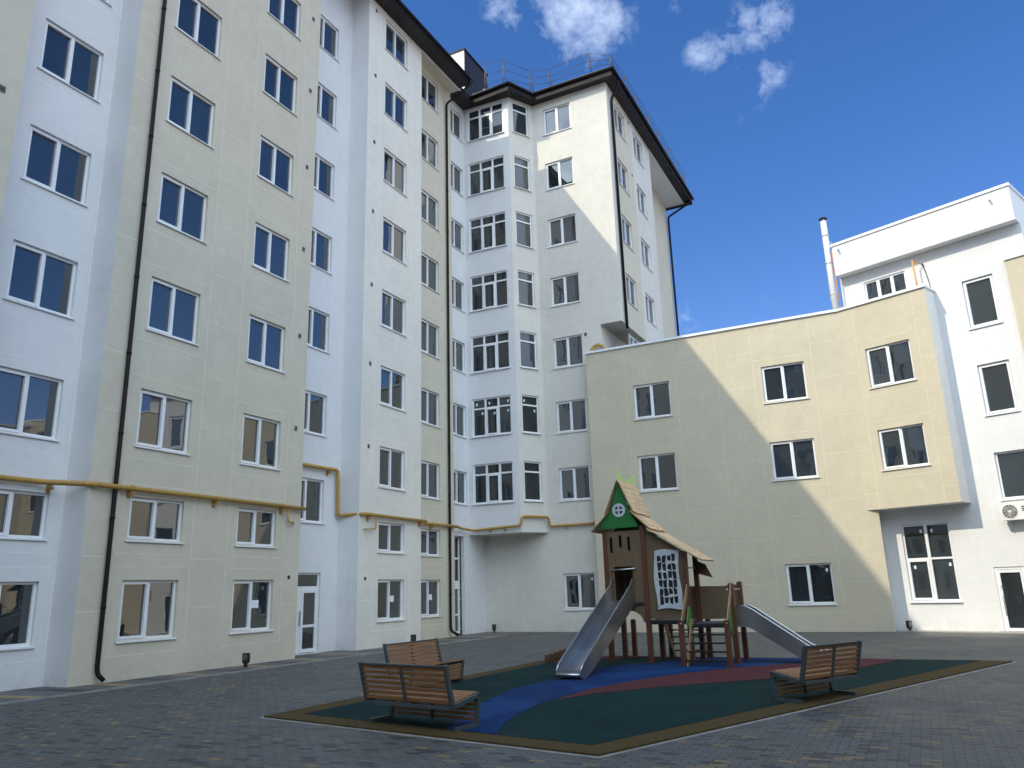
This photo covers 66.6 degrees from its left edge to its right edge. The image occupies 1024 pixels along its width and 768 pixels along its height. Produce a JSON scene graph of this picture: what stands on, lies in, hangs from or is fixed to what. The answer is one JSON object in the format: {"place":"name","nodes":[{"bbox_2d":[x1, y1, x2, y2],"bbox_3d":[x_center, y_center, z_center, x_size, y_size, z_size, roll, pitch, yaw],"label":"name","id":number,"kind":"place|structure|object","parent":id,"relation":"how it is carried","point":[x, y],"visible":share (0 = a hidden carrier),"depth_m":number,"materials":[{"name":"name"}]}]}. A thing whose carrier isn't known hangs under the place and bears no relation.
{"place":"outdoors","nodes":[
{"label":"outdoors","id":0,"kind":"place"},
{"bbox_2d":[0,632,526,702],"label":"path","id":1,"kind":"structure","parent":0,"point":[21,694],"depth_m":18.88,"materials":[{"name":"concrete"}]},
{"bbox_2d":[0,620,1023,767],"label":"ground","id":2,"kind":"structure","parent":0,"point":[974,720],"depth_m":10.36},
{"bbox_2d":[0,0,472,691],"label":"apartment building","id":3,"kind":"structure","parent":2,"relation":"on","point":[224,248],"depth_m":21.97,"materials":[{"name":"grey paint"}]},
{"bbox_2d":[0,582,36,650],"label":"window","id":4,"kind":"structure","parent":3,"relation":"in","point":[17,599],"depth_m":16.86,"materials":[{"name":"white plastic"}]},
{"bbox_2d":[0,489,47,540],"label":"window","id":5,"kind":"structure","parent":3,"relation":"in","point":[22,513],"depth_m":17.27,"materials":[{"name":"white plastic"}]},
{"bbox_2d":[0,366,61,441],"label":"window","id":6,"kind":"structure","parent":3,"relation":"in","point":[29,402],"depth_m":17.73,"materials":[{"name":"blue glass"}]},
{"bbox_2d":[3,240,75,319],"bbox_3d":[-11.084,-2.437,18.381,0.195,1.490,1.680,-9,-17,26],"label":"window","id":7,"kind":"structure","parent":3,"relation":"in","point":[38,278],"depth_m":18.40,"materials":[{"name":"blue glass"}]},
{"bbox_2d":[21,126,89,206],"bbox_3d":[-11.170,-5.336,19.148,0.195,1.490,1.680,-9,-17,26],"label":"window","id":8,"kind":"structure","parent":3,"relation":"in","point":[52,164],"depth_m":19.18,"materials":[{"name":"blue glass"}]},
{"bbox_2d":[37,20,101,102],"bbox_3d":[-11.255,-8.235,19.916,0.195,1.490,1.680,-9,-17,26],"label":"window","id":9,"kind":"structure","parent":3,"relation":"in","point":[63,56],"depth_m":19.95,"materials":[{"name":"glass"}]},
{"bbox_2d":[115,580,176,643],"bbox_3d":[-8.741,5.429,18.685,0.195,1.410,1.670,-9,-17,26],"label":"window","id":10,"kind":"structure","parent":3,"relation":"in","point":[146,606],"depth_m":18.71,"materials":[{"name":"white plastic"}]},
{"bbox_2d":[125,497,183,543],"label":"window","id":11,"kind":"structure","parent":3,"relation":"in","point":[151,520],"depth_m":19.24,"materials":[{"name":"white plastic"}]},
{"bbox_2d":[134,389,190,455],"bbox_3d":[-8.872,0.993,19.859,0.195,1.490,1.670,-9,-17,26],"label":"window","id":12,"kind":"structure","parent":3,"relation":"in","point":[163,420],"depth_m":19.89,"materials":[{"name":"white plastic"}]},
{"bbox_2d":[145,277,199,345],"bbox_3d":[-8.958,-1.906,20.627,0.195,1.490,1.670,-9,-17,26],"label":"window","id":13,"kind":"structure","parent":3,"relation":"in","point":[172,313],"depth_m":20.67,"materials":[{"name":"glass"}]},
{"bbox_2d":[156,173,206,243],"bbox_3d":[-9.043,-4.805,21.394,0.195,1.490,1.670,-9,-17,26],"label":"window","id":14,"kind":"structure","parent":3,"relation":"in","point":[182,208],"depth_m":21.44,"materials":[{"name":"glass"}]},
{"bbox_2d":[166,77,214,148],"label":"window","id":15,"kind":"structure","parent":3,"relation":"in","point":[188,111],"depth_m":22.20,"materials":[{"name":"glass"}]},
{"bbox_2d":[175,0,221,60],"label":"window","id":16,"kind":"structure","parent":3,"relation":"in","point":[196,21],"depth_m":23.02,"materials":[{"name":"glass"}]},
{"bbox_2d":[229,580,273,634],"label":"window","id":17,"kind":"structure","parent":3,"relation":"in","point":[250,612],"depth_m":21.61,"materials":[{"name":"white plastic"}]},
{"bbox_2d":[234,508,276,547],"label":"window","id":18,"kind":"structure","parent":3,"relation":"in","point":[255,528],"depth_m":22.14,"materials":[{"name":"white plastic"}]},
{"bbox_2d":[240,414,280,470],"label":"window","id":19,"kind":"structure","parent":3,"relation":"in","point":[259,448],"depth_m":22.79,"materials":[{"name":"white plastic"}]},
{"bbox_2d":[246,315,285,373],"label":"window","id":20,"kind":"structure","parent":3,"relation":"in","point":[265,339],"depth_m":23.56,"materials":[{"name":"glass"}]},
{"bbox_2d":[252,223,289,282],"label":"window","id":21,"kind":"structure","parent":3,"relation":"in","point":[270,248],"depth_m":24.33,"materials":[{"name":"white plastic"}]},
{"bbox_2d":[258,137,293,196],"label":"window","id":22,"kind":"structure","parent":3,"relation":"in","point":[275,165],"depth_m":25.10,"materials":[{"name":"glass"}]},
{"bbox_2d":[263,55,297,116],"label":"window","id":23,"kind":"structure","parent":3,"relation":"in","point":[280,85],"depth_m":25.86,"materials":[{"name":"glass"}]},
{"bbox_2d":[267,0,301,40],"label":"window","id":24,"kind":"structure","parent":3,"relation":"in","point":[286,12],"depth_m":26.78,"materials":[{"name":"glass"}]},
{"bbox_2d":[0,343,605,531],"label":"gas pipe","id":25,"kind":"object","parent":3,"relation":"attached to","point":[48,483],"visible":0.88,"depth_m":22.36,"materials":[{"name":"metal"}]},
{"bbox_2d":[295,573,318,653],"bbox_3d":[-6.582,7.178,24.458,0.130,2.440,1.460,-9,-17,26],"label":"door","id":26,"kind":"structure","parent":3,"relation":"in","point":[308,583],"depth_m":24.67,"materials":[{"name":"white plastic"}]},
{"bbox_2d":[300,478,324,524],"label":"window","id":27,"kind":"structure","parent":3,"relation":"in","point":[311,494],"depth_m":25.64,"materials":[{"name":"white plastic"}]},
{"bbox_2d":[304,391,327,437],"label":"window","id":28,"kind":"structure","parent":3,"relation":"in","point":[314,418],"depth_m":26.39,"materials":[{"name":"white plastic"}]},
{"bbox_2d":[307,307,329,353],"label":"window","id":29,"kind":"structure","parent":3,"relation":"in","point":[318,321],"depth_m":27.15,"materials":[{"name":"glass"}]},
{"bbox_2d":[311,228,332,274],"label":"window","id":30,"kind":"structure","parent":3,"relation":"in","point":[320,248],"depth_m":27.91,"materials":[{"name":"white plastic"}]},
{"bbox_2d":[314,154,334,200],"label":"window","id":31,"kind":"structure","parent":3,"relation":"in","point":[323,174],"depth_m":28.67,"materials":[{"name":"white plastic"}]},
{"bbox_2d":[317,83,337,129],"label":"window","id":32,"kind":"structure","parent":3,"relation":"in","point":[325,100],"depth_m":29.44,"materials":[{"name":"glass"}]},
{"bbox_2d":[320,16,339,62],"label":"window","id":33,"kind":"structure","parent":3,"relation":"in","point":[328,34],"depth_m":30.20,"materials":[{"name":"white plastic"}]},
{"bbox_2d":[377,579,405,622],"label":"window","id":34,"kind":"structure","parent":3,"relation":"in","point":[389,593],"depth_m":27.20,"materials":[{"name":"white plastic"}]},
{"bbox_2d":[378,522,405,553],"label":"window","id":35,"kind":"structure","parent":3,"relation":"in","point":[390,535],"depth_m":27.74,"materials":[{"name":"white plastic"}]},
{"bbox_2d":[378,447,405,491],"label":"window","id":36,"kind":"structure","parent":3,"relation":"in","point":[390,461],"depth_m":28.39,"materials":[{"name":"white plastic"}]},
{"bbox_2d":[380,366,406,412],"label":"window","id":37,"kind":"structure","parent":3,"relation":"in","point":[392,382],"depth_m":29.16,"materials":[{"name":"white plastic"}]},
{"bbox_2d":[382,290,406,336],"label":"window","id":38,"kind":"structure","parent":3,"relation":"in","point":[392,307],"depth_m":29.93,"materials":[{"name":"white plastic"}]},
{"bbox_2d":[382,218,407,265],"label":"window","id":39,"kind":"structure","parent":3,"relation":"in","point":[393,236],"depth_m":30.71,"materials":[{"name":"white plastic"}]},
{"bbox_2d":[383,149,406,196],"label":"window","id":40,"kind":"structure","parent":3,"relation":"in","point":[394,170],"depth_m":31.47,"materials":[{"name":"white plastic"}]},
{"bbox_2d":[384,84,408,132],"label":"window","id":41,"kind":"structure","parent":3,"relation":"in","point":[395,106],"depth_m":32.24,"materials":[{"name":"glass"}]},
{"bbox_2d":[385,21,408,70],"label":"window","id":42,"kind":"structure","parent":3,"relation":"in","point":[395,44],"depth_m":32.99,"materials":[{"name":"glass"}]},
{"bbox_2d":[421,191,438,230],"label":"window","id":43,"kind":"structure","parent":3,"relation":"in","point":[429,205],"depth_m":34.67,"materials":[{"name":"white plastic"}]},
{"bbox_2d":[421,388,439,427],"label":"window","id":44,"kind":"structure","parent":3,"relation":"in","point":[429,400],"depth_m":32.34,"materials":[{"name":"white plastic"}]},
{"bbox_2d":[421,253,439,293],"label":"window","id":45,"kind":"structure","parent":3,"relation":"in","point":[428,266],"depth_m":33.85,"materials":[{"name":"white plastic"}]},
{"bbox_2d":[422,73,438,113],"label":"window","id":46,"kind":"structure","parent":3,"relation":"in","point":[429,90],"depth_m":36.24,"materials":[{"name":"white plastic"}]},
{"bbox_2d":[421,319,440,359],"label":"window","id":47,"kind":"structure","parent":3,"relation":"in","point":[429,332],"depth_m":33.11,"materials":[{"name":"white plastic"}]},
{"bbox_2d":[422,130,439,171],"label":"window","id":48,"kind":"structure","parent":3,"relation":"in","point":[429,146],"depth_m":35.47,"materials":[{"name":"white plastic"}]},
{"bbox_2d":[421,580,441,617],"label":"window","id":49,"kind":"structure","parent":3,"relation":"in","point":[429,588],"depth_m":30.39,"materials":[{"name":"white plastic"}]},
{"bbox_2d":[421,529,441,556],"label":"window","id":50,"kind":"structure","parent":3,"relation":"in","point":[429,538],"depth_m":30.94,"materials":[{"name":"white plastic"}]},
{"bbox_2d":[421,461,441,500],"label":"window","id":51,"kind":"structure","parent":3,"relation":"in","point":[429,471],"depth_m":31.54,"materials":[{"name":"white plastic"}]},
{"bbox_2d":[0,635,506,704],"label":"kerb","id":52,"kind":"structure","parent":2,"relation":"on","point":[41,698],"depth_m":17.64,"materials":[{"name":"concrete"}]},
{"bbox_2d":[449,48,693,634],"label":"corner apartment building","id":53,"kind":"structure","parent":2,"relation":"on","point":[566,195],"depth_m":36.10,"materials":[{"name":"white paint"}]},
{"bbox_2d":[450,108,462,142],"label":"window","id":54,"kind":"structure","parent":53,"relation":"in","point":[455,121],"depth_m":38.80,"materials":[{"name":"white plastic"}]},
{"bbox_2d":[451,162,463,196],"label":"window","id":55,"kind":"structure","parent":53,"relation":"in","point":[455,172],"depth_m":38.02,"materials":[{"name":"glass"}]},
{"bbox_2d":[454,536,460,633],"bbox_3d":[-2.512,8.424,32.745,0.122,4.000,1.220,-9,-17,26],"label":"entrance door","id":56,"kind":"structure","parent":53,"relation":"in","point":[456,539],"depth_m":33.11,"materials":[{"name":"white plastic"}]},
{"bbox_2d":[451,218,464,253],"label":"window","id":57,"kind":"structure","parent":53,"relation":"in","point":[456,229],"depth_m":37.25,"materials":[{"name":"white plastic"}]},
{"bbox_2d":[452,278,465,312],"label":"window","id":58,"kind":"structure","parent":53,"relation":"in","point":[457,287],"depth_m":36.48,"materials":[{"name":"white plastic"}]},
{"bbox_2d":[453,339,466,374],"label":"window","id":59,"kind":"structure","parent":53,"relation":"in","point":[458,348],"depth_m":35.74,"materials":[{"name":"white plastic"}]},
{"bbox_2d":[453,403,467,438],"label":"window","id":60,"kind":"structure","parent":53,"relation":"in","point":[458,411],"depth_m":34.93,"materials":[{"name":"white plastic"}]},
{"bbox_2d":[454,470,468,505],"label":"window","id":61,"kind":"structure","parent":53,"relation":"in","point":[459,477],"depth_m":34.17,"materials":[{"name":"white plastic"}]},
{"bbox_2d":[467,155,504,196],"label":"window","id":62,"kind":"structure","parent":53,"relation":"in","point":[487,175],"depth_m":38.08,"materials":[{"name":"glass"}]},
{"bbox_2d":[468,102,503,141],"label":"window","id":63,"kind":"structure","parent":53,"relation":"in","point":[486,121],"depth_m":38.85,"materials":[{"name":"glass"}]},
{"bbox_2d":[470,212,506,252],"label":"window","id":64,"kind":"structure","parent":53,"relation":"in","point":[487,232],"depth_m":37.31,"materials":[{"name":"white plastic"}]},
{"bbox_2d":[471,270,508,311],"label":"window","id":65,"kind":"structure","parent":53,"relation":"in","point":[488,291],"depth_m":36.54,"materials":[{"name":"white plastic"}]},
{"bbox_2d":[470,331,510,373],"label":"window","id":66,"kind":"structure","parent":53,"relation":"in","point":[490,352],"depth_m":35.77,"materials":[{"name":"white plastic"}]},
{"bbox_2d":[472,395,511,437],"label":"window","id":67,"kind":"structure","parent":53,"relation":"in","point":[491,416],"depth_m":35.00,"materials":[{"name":"white plastic"}]},
{"bbox_2d":[474,461,514,504],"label":"window","id":68,"kind":"structure","parent":53,"relation":"in","point":[493,482],"depth_m":34.23,"materials":[{"name":"white plastic"}]},
{"bbox_2d":[512,102,528,136],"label":"window","id":69,"kind":"structure","parent":53,"relation":"in","point":[519,112],"depth_m":38.76,"materials":[{"name":"glass"}]},
{"bbox_2d":[514,156,531,191],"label":"window","id":70,"kind":"structure","parent":53,"relation":"in","point":[521,166],"depth_m":37.99,"materials":[{"name":"glass"}]},
{"bbox_2d":[516,212,534,248],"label":"window","id":71,"kind":"structure","parent":53,"relation":"in","point":[523,221],"depth_m":37.22,"materials":[{"name":"white plastic"}]},
{"bbox_2d":[517,270,535,307],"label":"window","id":72,"kind":"structure","parent":53,"relation":"in","point":[525,284],"depth_m":36.45,"materials":[{"name":"white plastic"}]},
{"bbox_2d":[519,331,538,369],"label":"window","id":73,"kind":"structure","parent":53,"relation":"in","point":[527,340],"depth_m":35.68,"materials":[{"name":"white plastic"}]},
{"bbox_2d":[522,395,541,434],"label":"window","id":74,"kind":"structure","parent":53,"relation":"in","point":[530,417],"depth_m":34.92,"materials":[{"name":"white plastic"}]},
{"bbox_2d":[524,461,543,501],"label":"window","id":75,"kind":"structure","parent":53,"relation":"in","point":[532,470],"depth_m":34.14,"materials":[{"name":"white plastic"}]},
{"bbox_2d":[543,103,570,135],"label":"window","id":76,"kind":"structure","parent":53,"relation":"in","point":[556,119],"depth_m":38.54,"materials":[{"name":"glass"}]},
{"bbox_2d":[545,157,573,190],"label":"window","id":77,"kind":"structure","parent":53,"relation":"in","point":[559,173],"depth_m":37.77,"materials":[{"name":"white plastic"}]},
{"bbox_2d":[548,214,577,247],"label":"window","id":78,"kind":"structure","parent":53,"relation":"in","point":[562,230],"depth_m":37.00,"materials":[{"name":"white plastic"}]},
{"bbox_2d":[550,273,580,307],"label":"window","id":79,"kind":"structure","parent":53,"relation":"in","point":[564,289],"depth_m":36.24,"materials":[{"name":"white plastic"}]},
{"bbox_2d":[553,334,583,369],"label":"window","id":80,"kind":"structure","parent":53,"relation":"in","point":[568,351],"depth_m":35.47,"materials":[{"name":"white plastic"}]},
{"bbox_2d":[556,399,587,433],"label":"window","id":81,"kind":"structure","parent":53,"relation":"in","point":[571,415],"depth_m":34.69,"materials":[{"name":"white plastic"}]},
{"bbox_2d":[559,466,591,501],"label":"window","id":82,"kind":"structure","parent":53,"relation":"in","point":[575,481],"depth_m":33.92,"materials":[{"name":"white plastic"}]},
{"bbox_2d":[563,573,595,610],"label":"window","id":83,"kind":"structure","parent":53,"relation":"in","point":[580,588],"depth_m":32.78,"materials":[{"name":"white plastic"}]},
{"bbox_2d":[626,275,638,310],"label":"window","id":84,"kind":"structure","parent":53,"relation":"in","point":[630,284],"depth_m":36.79,"materials":[{"name":"white plastic"}]},
{"bbox_2d":[264,657,1012,755],"bbox_3d":[3.127,5.300,13.521,10.460,0.080,11.630,-9,-17,26],"label":"rubber border","id":85,"kind":"object","parent":2,"relation":"on","point":[600,749],"visible":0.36,"depth_m":10.43,"materials":[{"name":"brown rubber"}]},
{"bbox_2d":[383,638,463,686],"bbox_3d":[-1.674,5.351,14.928,0.715,0.823,1.648,-10,-17,30],"label":"bench","id":86,"kind":"object","parent":85,"relation":"on","point":[457,678],"visible":0.57,"depth_m":15.13,"materials":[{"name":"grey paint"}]},
{"bbox_2d":[259,661,1017,758],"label":"mat kerb","id":87,"kind":"structure","parent":85,"relation":"on","point":[633,749],"depth_m":9.92,"materials":[{"name":"concrete"}]},
{"bbox_2d":[305,657,980,744],"bbox_3d":[3.176,5.344,13.698,9.420,0.084,11.120,-9,-17,26],"label":"green rubber surface","id":88,"kind":"object","parent":85,"relation":"on","point":[594,719],"visible":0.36,"depth_m":11.79,"materials":[{"name":"green rubber"}]},
{"bbox_2d":[358,661,480,731],"bbox_3d":[-1.269,4.171,10.515,1.618,0.823,0.715,-12,-18,35],"label":"bench","id":89,"kind":"object","parent":88,"relation":"on","point":[449,699],"visible":1,"depth_m":10.32,"materials":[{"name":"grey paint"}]},
{"bbox_2d":[445,657,800,733],"bbox_3d":[2.293,5.665,14.821,3.865,0.088,11.411,-15,-20,42],"label":"blue rubber surface","id":90,"kind":"object","parent":88,"relation":"on","point":[497,713],"visible":0.55,"depth_m":14.37,"materials":[{"name":"blue rubber"}]},
{"bbox_2d":[555,468,836,678],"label":"play house","id":91,"kind":"structure","parent":88,"relation":"on","point":[646,573],"depth_m":18.30,"materials":[{"name":"brown wood"}]},
{"bbox_2d":[557,659,898,699],"bbox_3d":[4.367,5.688,15.146,9.214,0.092,1.908,7,-17,-28],"label":"red rubber surface","id":92,"kind":"object","parent":88,"relation":"on","point":[761,672],"visible":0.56,"depth_m":14.71,"materials":[{"name":"rubber"}]},
{"bbox_2d":[770,640,861,703],"bbox_3d":[4.658,4.351,11.855,1.368,0.823,0.715,8,-18,-32],"label":"bench","id":93,"kind":"object","parent":85,"relation":"on","point":[803,675],"visible":1,"depth_m":11.71,"materials":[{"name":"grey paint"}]},
{"bbox_2d":[584,284,970,631],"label":"cream building","id":94,"kind":"structure","parent":2,"relation":"on","point":[775,466],"depth_m":29.39,"materials":[{"name":"paint"}]},
{"bbox_2d":[633,381,672,420],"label":"window","id":95,"kind":"structure","parent":94,"relation":"in","point":[653,400],"depth_m":32.54,"materials":[{"name":"white plastic"}]},
{"bbox_2d":[638,453,677,492],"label":"window","id":96,"kind":"structure","parent":94,"relation":"in","point":[656,472],"depth_m":31.77,"materials":[{"name":"white plastic"}]},
{"bbox_2d":[761,362,808,403],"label":"window","id":97,"kind":"structure","parent":94,"relation":"in","point":[782,382],"depth_m":30.23,"materials":[{"name":"white plastic"}]},
{"bbox_2d":[770,438,819,481],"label":"window","id":98,"kind":"structure","parent":94,"relation":"in","point":[792,459],"depth_m":29.46,"materials":[{"name":"white plastic"}]},
{"bbox_2d":[785,563,837,605],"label":"window","id":99,"kind":"structure","parent":94,"relation":"in","point":[809,583],"depth_m":28.27,"materials":[{"name":"white plastic"}]},
{"bbox_2d":[818,217,838,308],"bbox_3d":[12.697,-4.501,30.827,0.775,4.630,0.344,-12,-18,33],"label":"flue pipe","id":100,"kind":"object","parent":94,"relation":"on","point":[829,266],"visible":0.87,"depth_m":30.87,"materials":[{"name":"white metal"}]},
{"bbox_2d":[866,339,916,388],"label":"window","id":101,"kind":"structure","parent":94,"relation":"in","point":[891,363],"depth_m":28.09,"materials":[{"name":"white plastic"}]},
{"bbox_2d":[878,423,930,470],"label":"window","id":102,"kind":"structure","parent":94,"relation":"in","point":[905,446],"depth_m":27.32,"materials":[{"name":"white plastic"}]},
{"bbox_2d":[830,182,1023,632],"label":"white building","id":103,"kind":"structure","parent":2,"relation":"on","point":[956,567],"depth_m":26.66,"materials":[{"name":"paint"}]},
{"bbox_2d":[864,271,906,299],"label":"window","id":104,"kind":"structure","parent":103,"relation":"in","point":[895,282],"depth_m":29.51,"materials":[{"name":"white plastic"}]},
{"bbox_2d":[901,522,962,602],"bbox_3d":[14.414,6.161,26.863,0.195,2.660,1.690,11,-20,-40],"label":"window","id":105,"kind":"structure","parent":103,"relation":"in","point":[931,568],"depth_m":26.90,"materials":[{"name":"white plastic"}]},
{"bbox_2d":[962,274,1002,329],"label":"window","id":106,"kind":"structure","parent":103,"relation":"in","point":[980,294],"depth_m":26.95,"materials":[{"name":"glass"}]},
{"bbox_2d":[978,360,1019,416],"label":"window","id":107,"kind":"structure","parent":103,"relation":"in","point":[997,385],"depth_m":26.18,"materials":[{"name":"white plastic"}]},
{"bbox_2d":[994,449,1023,500],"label":"window","id":108,"kind":"structure","parent":103,"relation":"in","point":[1010,464],"depth_m":25.50,"materials":[{"name":"white plastic"}]},
{"bbox_2d":[994,566,1023,632],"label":"glass door","id":109,"kind":"structure","parent":103,"relation":"in","point":[1010,583],"depth_m":24.90,"materials":[{"name":"white plastic"}]},
{"bbox_2d":[999,502,1023,528],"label":"air conditioner","id":110,"kind":"object","parent":103,"relation":"attached to","point":[1011,511],"visible":1,"depth_m":24.91,"materials":[{"name":"white plastic"}]},
{"bbox_2d":[401,0,1023,335],"label":"sky","id":111,"kind":"structure","parent":0,"point":[778,117],"materials":[{"name":"blue"}]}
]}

